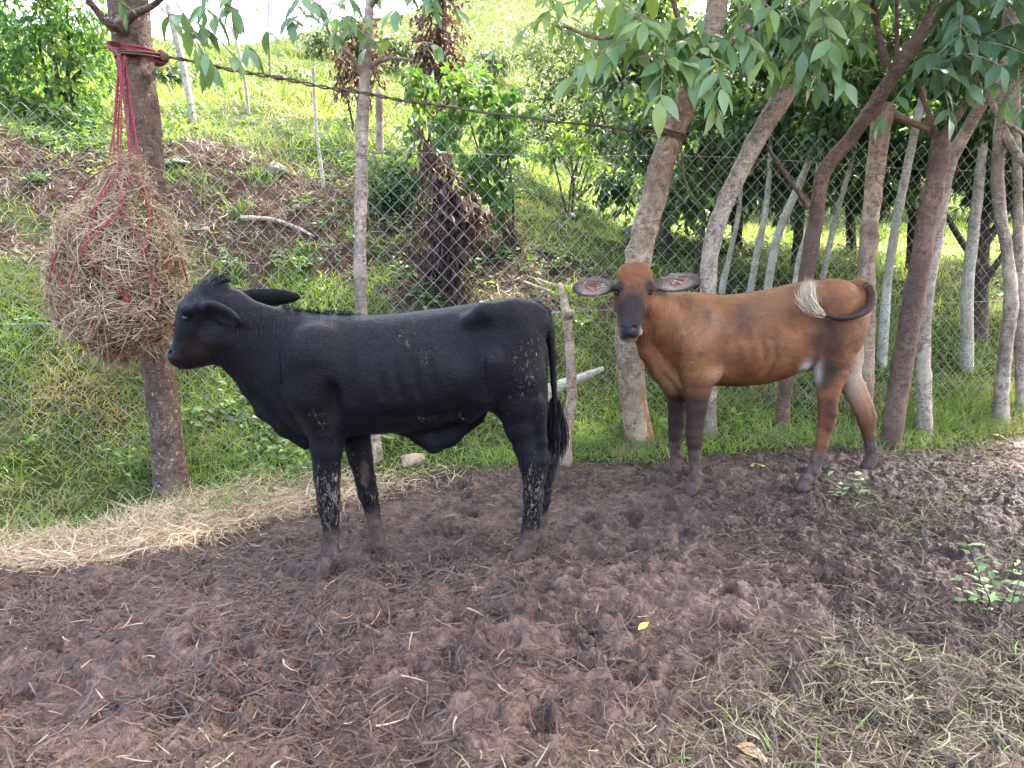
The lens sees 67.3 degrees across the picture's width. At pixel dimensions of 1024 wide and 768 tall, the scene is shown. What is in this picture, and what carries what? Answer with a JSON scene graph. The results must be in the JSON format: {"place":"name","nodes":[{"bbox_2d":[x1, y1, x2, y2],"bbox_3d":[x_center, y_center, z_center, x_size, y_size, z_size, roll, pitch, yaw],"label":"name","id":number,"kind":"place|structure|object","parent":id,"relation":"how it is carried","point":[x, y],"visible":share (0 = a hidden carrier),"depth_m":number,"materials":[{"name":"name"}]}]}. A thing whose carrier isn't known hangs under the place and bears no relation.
{"place":"outdoors","nodes":[
{"label":"outdoors","id":0,"kind":"place"},
{"bbox_2d":[0,0,979,44],"label":"sky","id":1,"kind":"structure","parent":0,"point":[278,9],"materials":[{"name":"white"}]},
{"bbox_2d":[0,0,1023,767],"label":"ground","id":2,"kind":"structure","parent":0,"point":[486,510],"depth_m":3.74,"materials":[{"name":"brown soil"}]},
{"bbox_2d":[0,0,123,136],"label":"leafy tree","id":3,"kind":"object","parent":2,"relation":"on","point":[14,56],"visible":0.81,"depth_m":8.37,"materials":[{"name":"green plant"}]},
{"bbox_2d":[0,122,125,155],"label":"shrub","id":4,"kind":"object","parent":2,"relation":"on","point":[45,138],"visible":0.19,"depth_m":7.86,"materials":[{"name":"green plant"}]},
{"bbox_2d":[113,40,200,87],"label":"hill scrub","id":5,"kind":"object","parent":2,"relation":"on","point":[170,69],"visible":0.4,"depth_m":11.24,"materials":[{"name":"green plant"}]},
{"bbox_2d":[166,158,189,165],"bbox_3d":[-3.444,-2.279,7.920,0.218,0.082,0.203,8,13,37],"label":"stone","id":6,"kind":"object","parent":2,"relation":"on","point":[174,161],"visible":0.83,"depth_m":7.86,"materials":[{"name":"white stone"}]},
{"bbox_2d":[164,2,195,126],"bbox_3d":[-3.905,-3.694,9.098,0.299,1.535,0.120,0,10,0],"label":"hill stake","id":7,"kind":"object","parent":2,"relation":"on","point":[182,64],"visible":0.72,"depth_m":9.06,"materials":[{"name":"grey wood"}]},
{"bbox_2d":[85,0,280,496],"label":"tree","id":8,"kind":"object","parent":2,"relation":"on","point":[127,21],"visible":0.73,"depth_m":4.66,"materials":[{"name":"brown plant"}]},
{"bbox_2d":[46,41,189,357],"bbox_3d":[-2.291,-1.088,4.515,0.740,1.879,0.920,0,10,0],"label":"hay net","id":9,"kind":"object","parent":8,"relation":"attached to","point":[124,71],"visible":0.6,"depth_m":4.35,"materials":[{"name":"red fabric"}]},
{"bbox_2d":[22,144,214,380],"bbox_3d":[-2.273,-0.683,4.474,1.027,1.403,0.939,-6,12,-32],"label":"hay bundle","id":10,"kind":"object","parent":9,"relation":"hanging from","point":[114,247],"visible":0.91,"depth_m":4.27,"materials":[{"name":"beige plant"}]},
{"bbox_2d":[114,50,704,208],"bbox_3d":[-0.524,-1.648,5.184,3.870,0.879,0.317,-2,10,-14],"label":"rope","id":11,"kind":"object","parent":8,"relation":"attached to","point":[165,57],"visible":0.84,"depth_m":4.99,"materials":[{"name":"brown fabric"}]},
{"bbox_2d":[0,455,471,577],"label":"spilled hay","id":12,"kind":"object","parent":2,"relation":"on","point":[71,546],"visible":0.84,"depth_m":4.56},
{"bbox_2d":[230,25,249,113],"bbox_3d":[-3.508,-3.996,9.958,0.202,1.220,0.063,0,10,0],"label":"hill stake","id":13,"kind":"object","parent":2,"relation":"on","point":[245,81],"visible":0.69,"depth_m":9.95,"materials":[{"name":"grey wood"}]},
{"bbox_2d":[268,0,270,70],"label":"hill stake","id":14,"kind":"object","parent":2,"relation":"on","point":[269,37],"visible":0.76,"depth_m":14.11,"materials":[{"name":"grey wood"}]},
{"bbox_2d":[268,162,284,176],"bbox_3d":[-2.549,-2.313,8.325,0.181,0.170,0.151,0,10,0],"label":"stone","id":15,"kind":"object","parent":2,"relation":"on","point":[278,166],"visible":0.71,"depth_m":8.28,"materials":[{"name":"white stone"}]},
{"bbox_2d":[240,215,314,237],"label":"fallen branch","id":16,"kind":"object","parent":2,"relation":"on","point":[280,222],"visible":0.84,"depth_m":7.42,"materials":[{"name":"grey wood"}]},
{"bbox_2d":[259,56,317,84],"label":"hill scrub","id":17,"kind":"object","parent":2,"relation":"on","point":[291,69],"visible":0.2,"depth_m":14.06,"materials":[{"name":"green plant"}]},
{"bbox_2d":[292,204,299,210],"bbox_3d":[-2.164,-1.769,7.711,0.078,0.065,0.062,0,10,0],"label":"stone","id":18,"kind":"object","parent":2,"relation":"on","point":[296,206],"visible":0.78,"depth_m":7.69,"materials":[{"name":"white stone"}]},
{"bbox_2d":[311,67,324,187],"bbox_3d":[-2.072,-2.680,8.261,0.106,1.378,0.054,0,10,0],"label":"hill stake","id":19,"kind":"object","parent":2,"relation":"on","point":[316,125],"visible":0.87,"depth_m":8.23,"materials":[{"name":"grey wood"}]},
{"bbox_2d":[283,17,356,58],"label":"hill scrub","id":20,"kind":"object","parent":2,"relation":"on","point":[319,42],"visible":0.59,"depth_m":19.62,"materials":[{"name":"green plant"}]},
{"bbox_2d":[324,7,393,130],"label":"dead shrub","id":21,"kind":"object","parent":2,"relation":"on","point":[341,78],"visible":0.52,"depth_m":10.39,"materials":[{"name":"brown plant"}]},
{"bbox_2d":[167,271,570,582],"bbox_3d":[-0.659,0.196,3.649,1.887,1.447,0.533,0,10,0],"label":"bull calf","id":22,"kind":"object","parent":2,"relation":"on","point":[325,387],"visible":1,"depth_m":3.46},
{"bbox_2d":[280,0,470,462],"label":"tree","id":23,"kind":"object","parent":2,"relation":"on","point":[349,24],"visible":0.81,"depth_m":5.00,"materials":[{"name":"grey plant"}]},
{"bbox_2d":[375,88,384,170],"bbox_3d":[-1.585,-2.965,9.227,0.113,1.103,0.116,-7,12,-33],"label":"hill stake","id":24,"kind":"object","parent":2,"relation":"on","point":[379,123],"visible":0.66,"depth_m":9.17,"materials":[{"name":"grey wood"}]},
{"bbox_2d":[354,23,422,72],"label":"hill scrub","id":25,"kind":"object","parent":2,"relation":"on","point":[399,45],"visible":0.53,"depth_m":18.67,"materials":[{"name":"green plant"}]},
{"bbox_2d":[368,142,445,212],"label":"shrub","id":26,"kind":"object","parent":2,"relation":"on","point":[402,169],"visible":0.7,"depth_m":8.19,"materials":[{"name":"green plant"}]},
{"bbox_2d":[401,453,425,467],"bbox_3d":[-0.700,0.547,5.449,0.176,0.115,0.102,-3,10,-16],"label":"rock","id":27,"kind":"object","parent":2,"relation":"on","point":[412,458],"visible":0.89,"depth_m":5.41,"materials":[{"name":"beige stone"}]},
{"bbox_2d":[394,0,479,171],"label":"dead shrub","id":28,"kind":"object","parent":2,"relation":"on","point":[442,38],"visible":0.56,"depth_m":9.82,"materials":[{"name":"brown plant"}]},
{"bbox_2d":[435,0,448,154],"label":"shade tree","id":29,"kind":"object","parent":2,"relation":"on","point":[447,29],"visible":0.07,"depth_m":10.29,"materials":[{"name":"grey plant"}]},
{"bbox_2d":[394,120,505,305],"bbox_3d":[-0.547,-1.467,6.985,0.792,1.802,0.743,7,12,34],"label":"dead shrub","id":30,"kind":"object","parent":2,"relation":"on","point":[456,233],"visible":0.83,"depth_m":6.93,"materials":[{"name":"brown plant"}]},
{"bbox_2d":[432,50,490,102],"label":"hill scrub","id":31,"kind":"object","parent":2,"relation":"on","point":[470,79],"visible":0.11,"depth_m":16.87,"materials":[{"name":"green plant"}]},
{"bbox_2d":[393,54,545,252],"bbox_3d":[-0.448,-2.395,8.056,1.588,2.027,1.106,0,10,0],"label":"green sapling","id":32,"kind":"object","parent":2,"relation":"on","point":[462,88],"visible":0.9,"depth_m":7.94,"materials":[{"name":"green plant"}]},
{"bbox_2d":[465,35,529,81],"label":"hill scrub","id":33,"kind":"object","parent":2,"relation":"on","point":[499,55],"visible":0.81,"depth_m":20.61,"materials":[{"name":"green plant"}]},
{"bbox_2d":[0,83,1002,476],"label":"bank weeds","id":34,"kind":"object","parent":2,"relation":"on","point":[238,287],"visible":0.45,"depth_m":7.99,"materials":[{"name":"green plant"}]},
{"bbox_2d":[0,108,1014,451],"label":"bank litter","id":35,"kind":"object","parent":2,"relation":"on","point":[298,190],"visible":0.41,"depth_m":7.58,"materials":[{"name":"brown plant"}]},
{"bbox_2d":[0,70,1014,449],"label":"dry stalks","id":36,"kind":"object","parent":2,"relation":"on","point":[390,236],"visible":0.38,"depth_m":7.52,"materials":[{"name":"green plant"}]},
{"bbox_2d":[0,249,1023,554],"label":"bank grass","id":37,"kind":"structure","parent":2,"relation":"on","point":[948,419],"depth_m":5.77,"materials":[{"name":"green plant"}]},
{"bbox_2d":[0,69,1023,333],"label":"bank grass","id":38,"kind":"structure","parent":2,"relation":"on","point":[168,95],"depth_m":9.72,"materials":[{"name":"green plant"}]},
{"bbox_2d":[0,102,1023,468],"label":"chain link fence","id":39,"kind":"object","parent":2,"relation":"on","point":[490,254],"visible":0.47,"depth_m":5.66,"materials":[{"name":"metal"}]},
{"bbox_2d":[0,0,1023,241],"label":"hill grass","id":40,"kind":"structure","parent":2,"relation":"on","point":[168,42],"depth_m":16.36,"materials":[{"name":"green plant"}]},
{"bbox_2d":[0,438,1023,767],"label":"muddy straw","id":41,"kind":"object","parent":2,"relation":"on","point":[326,590],"visible":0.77,"depth_m":2.96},
{"bbox_2d":[487,10,563,61],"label":"hill scrub","id":42,"kind":"object","parent":2,"relation":"on","point":[527,31],"visible":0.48,"depth_m":24.18,"materials":[{"name":"green plant"}]},
{"bbox_2d":[524,281,568,298],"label":"fallen branch","id":43,"kind":"object","parent":2,"relation":"on","point":[531,285],"visible":0.69,"depth_m":7.56,"materials":[{"name":"beige wood"}]},
{"bbox_2d":[535,277,572,287],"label":"fallen branch","id":44,"kind":"object","parent":2,"relation":"on","point":[546,283],"visible":0.44,"depth_m":7.76,"materials":[{"name":"beige wood"}]},
{"bbox_2d":[326,0,782,445],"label":"tree","id":45,"kind":"object","parent":2,"relation":"on","point":[688,60],"visible":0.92,"depth_m":5.06,"materials":[{"name":"green plant"}]},
{"bbox_2d":[528,118,600,212],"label":"sunny shrub","id":46,"kind":"object","parent":2,"relation":"on","point":[566,136],"visible":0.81,"depth_m":10.57,"materials":[{"name":"green plant"}]},
{"bbox_2d":[558,282,576,466],"bbox_3d":[0.380,0.008,5.372,0.134,1.424,0.137,5,11,26],"label":"crooked stake","id":47,"kind":"object","parent":2,"relation":"on","point":[567,312],"visible":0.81,"depth_m":5.34,"materials":[{"name":"grey wood"}]},
{"bbox_2d":[562,212,577,223],"bbox_3d":[0.791,-2.260,10.570,0.216,0.190,0.171,0,10,0],"label":"stone","id":48,"kind":"object","parent":2,"relation":"on","point":[572,216],"visible":0.5,"depth_m":10.50,"materials":[{"name":"grey stone"}]},
{"bbox_2d":[548,366,604,402],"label":"fallen branch","id":49,"kind":"object","parent":2,"relation":"on","point":[588,375],"visible":0.6,"depth_m":5.91,"materials":[{"name":"grey wood"}]},
{"bbox_2d":[506,0,657,200],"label":"bush","id":50,"kind":"object","parent":2,"relation":"on","point":[577,61],"visible":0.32,"depth_m":11.84,"materials":[{"name":"green plant"}]},
{"bbox_2d":[186,524,1023,767],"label":"trodden grass","id":51,"kind":"structure","parent":2,"relation":"on","point":[909,711],"depth_m":2.48,"materials":[{"name":"plant"}]},
{"bbox_2d":[736,742,768,763],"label":"fallen leaf","id":52,"kind":"object","parent":51,"relation":"on","point":[739,745],"visible":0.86,"depth_m":2.27,"materials":[{"name":"beige plant"}]},
{"bbox_2d":[621,225,631,242],"bbox_3d":[1.606,-1.950,10.220,0.288,0.323,0.252,-9,13,-41],"label":"stone","id":53,"kind":"object","parent":2,"relation":"on","point":[628,228],"visible":0.15,"depth_m":10.13,"materials":[{"name":"grey stone"}]},
{"bbox_2d":[638,622,648,629],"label":"fallen leaf","id":54,"kind":"object","parent":2,"relation":"on","point":[642,625],"visible":1,"depth_m":2.96,"materials":[{"name":"yellow plant"}]},
{"bbox_2d":[566,0,725,166],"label":"tree","id":55,"kind":"object","parent":2,"relation":"on","point":[594,3],"visible":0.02,"depth_m":17.62,"materials":[{"name":"green plant"}]},
{"bbox_2d":[554,0,745,257],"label":"woodland tree","id":56,"kind":"object","parent":2,"relation":"on","point":[625,115],"visible":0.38,"depth_m":9.63,"materials":[{"name":"green plant"}]},
{"bbox_2d":[687,57,761,273],"bbox_3d":[2.308,-2.346,8.698,0.988,2.623,0.923,0,10,0],"label":"sapling stem","id":57,"kind":"object","parent":2,"relation":"on","point":[701,124],"visible":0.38,"depth_m":8.56,"materials":[{"name":"green plant"}]},
{"bbox_2d":[686,2,762,211],"bbox_3d":[5.756,-6.474,17.323,3.536,5.471,5.694,8,13,38],"label":"tree","id":58,"kind":"object","parent":2,"relation":"on","point":[700,17],"depth_m":16.83,"materials":[{"name":"green plant"}]},
{"bbox_2d":[572,260,880,496],"bbox_3d":[1.428,-0.037,4.853,2.141,1.472,0.688,0,10,0],"label":"heifer","id":59,"kind":"object","parent":2,"relation":"on","point":[693,348],"visible":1,"depth_m":4.70,"materials":[{"name":"brown"}]},
{"bbox_2d":[671,0,811,250],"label":"woodland tree","id":60,"kind":"object","parent":2,"relation":"on","point":[731,218],"visible":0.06,"depth_m":10.60,"materials":[{"name":"green plant"}]},
{"bbox_2d":[718,435,773,439],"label":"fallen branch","id":61,"kind":"object","parent":2,"relation":"on","point":[731,436],"visible":0.41,"depth_m":6.05,"materials":[{"name":"brown wood"}]},
{"bbox_2d":[709,79,798,293],"bbox_3d":[2.599,-2.059,8.356,0.940,2.412,0.846,3,10,17],"label":"sapling stem","id":62,"kind":"object","parent":2,"relation":"on","point":[737,147],"visible":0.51,"depth_m":8.25,"materials":[{"name":"green plant"}]},
{"bbox_2d":[724,68,813,291],"bbox_3d":[2.758,-2.022,8.194,0.890,2.599,0.917,8,13,37],"label":"sapling stem","id":63,"kind":"object","parent":2,"relation":"on","point":[782,126],"visible":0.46,"depth_m":8.09,"materials":[{"name":"green plant"}]},
{"bbox_2d":[700,0,906,437],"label":"tree","id":64,"kind":"object","parent":2,"relation":"on","point":[801,23],"visible":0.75,"depth_m":5.12,"materials":[{"name":"grey plant"}]},
{"bbox_2d":[710,0,916,269],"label":"woodland tree","id":65,"kind":"object","parent":2,"relation":"on","point":[782,187],"visible":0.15,"depth_m":8.89,"materials":[{"name":"green plant"}]},
{"bbox_2d":[763,12,878,289],"bbox_3d":[3.175,-2.221,7.944,1.072,3.231,0.858,0,10,0],"label":"sapling stem","id":66,"kind":"object","parent":2,"relation":"on","point":[827,80],"visible":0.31,"depth_m":7.81,"materials":[{"name":"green plant"}]},
{"bbox_2d":[790,83,869,282],"bbox_3d":[3.154,-1.733,7.747,0.755,2.583,0.867,4,11,20],"label":"sapling stem","id":67,"kind":"object","parent":2,"relation":"on","point":[833,113],"visible":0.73,"depth_m":7.59,"materials":[{"name":"green plant"}]},
{"bbox_2d":[822,470,869,499],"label":"seedling","id":68,"kind":"object","parent":2,"relation":"on","point":[851,484],"visible":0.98,"depth_m":4.74,"materials":[{"name":"green plant"}]},
{"bbox_2d":[767,0,948,430],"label":"tree","id":69,"kind":"object","parent":2,"relation":"on","point":[845,144],"visible":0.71,"depth_m":5.92,"materials":[{"name":"brown plant"}]},
{"bbox_2d":[718,422,1023,548],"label":"yard tufts","id":70,"kind":"object","parent":2,"relation":"on","point":[929,502],"visible":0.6,"depth_m":4.66,"materials":[{"name":"green plant"}]},
{"bbox_2d":[820,13,921,279],"bbox_3d":[3.864,-2.327,8.292,0.981,3.293,0.903,0,10,0],"label":"sapling stem","id":71,"kind":"object","parent":2,"relation":"on","point":[888,37],"visible":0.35,"depth_m":8.15,"materials":[{"name":"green plant"}]},
{"bbox_2d":[811,0,951,255],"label":"woodland tree","id":72,"kind":"object","parent":2,"relation":"on","point":[857,198],"visible":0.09,"depth_m":10.46,"materials":[{"name":"green plant"}]},
{"bbox_2d":[855,101,929,429],"bbox_3d":[3.050,-0.835,6.248,0.505,2.796,0.200,0,10,0],"label":"tree trunk","id":73,"kind":"object","parent":2,"relation":"on","point":[869,239],"visible":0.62,"depth_m":6.10,"materials":[{"name":"beige plant"}]},
{"bbox_2d":[823,2,978,269],"bbox_3d":[5.584,-3.780,10.408,4.367,4.678,2.612,-9,13,-41],"label":"woodland tree","id":74,"kind":"object","parent":2,"relation":"on","point":[897,141],"visible":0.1,"depth_m":9.40,"materials":[{"name":"green plant"}]},
{"bbox_2d":[880,67,986,451],"bbox_3d":[3.106,-0.828,5.763,0.511,2.967,0.208,2,10,12],"label":"tree trunk","id":75,"kind":"object","parent":2,"relation":"on","point":[912,311],"visible":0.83,"depth_m":5.75,"materials":[{"name":"brown plant"}]},
{"bbox_2d":[872,6,1002,367],"bbox_3d":[4.017,-1.826,7.408,1.031,3.589,0.923,9,13,42],"label":"sapling stem","id":76,"kind":"object","parent":2,"relation":"on","point":[924,77],"visible":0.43,"depth_m":7.33,"materials":[{"name":"grey plant"}]},
{"bbox_2d":[872,0,1023,434],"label":"tree","id":77,"kind":"object","parent":2,"relation":"on","point":[995,73],"visible":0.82,"depth_m":5.42,"materials":[{"name":"grey plant"}]},
{"bbox_2d":[886,9,1009,218],"bbox_3d":[9.707,-6.883,17.806,6.352,6.929,3.644,0,10,0],"label":"tree","id":78,"kind":"object","parent":2,"relation":"on","point":[959,193],"depth_m":17.87,"materials":[{"name":"green plant"}]},
{"bbox_2d":[880,0,1023,345],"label":"woodland tree","id":79,"kind":"object","parent":2,"relation":"on","point":[959,177],"visible":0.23,"depth_m":8.19,"materials":[{"name":"green plant"}]},
{"bbox_2d":[905,0,1023,425],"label":"tree","id":80,"kind":"object","parent":2,"relation":"on","point":[1010,31],"visible":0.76,"depth_m":6.47,"materials":[{"name":"grey plant"}]},
{"bbox_2d":[918,9,1023,239],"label":"woodland tree","id":81,"kind":"object","parent":2,"relation":"on","point":[992,218],"visible":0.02,"depth_m":8.98,"materials":[{"name":"green plant"}]},
{"bbox_2d":[936,66,1023,373],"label":"sapling stem","id":82,"kind":"object","parent":2,"relation":"on","point":[983,141],"visible":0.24,"depth_m":7.64,"materials":[{"name":"grey plant"}]},
{"bbox_2d":[950,542,1023,616],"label":"seedling","id":83,"kind":"object","parent":2,"relation":"on","point":[992,596],"visible":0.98,"depth_m":3.27,"materials":[{"name":"green plant"}]},
{"bbox_2d":[1010,13,1023,413],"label":"tree","id":84,"kind":"object","parent":2,"relation":"on","point":[1017,208],"visible":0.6,"depth_m":6.87,"materials":[{"name":"grey plant"}]}
]}

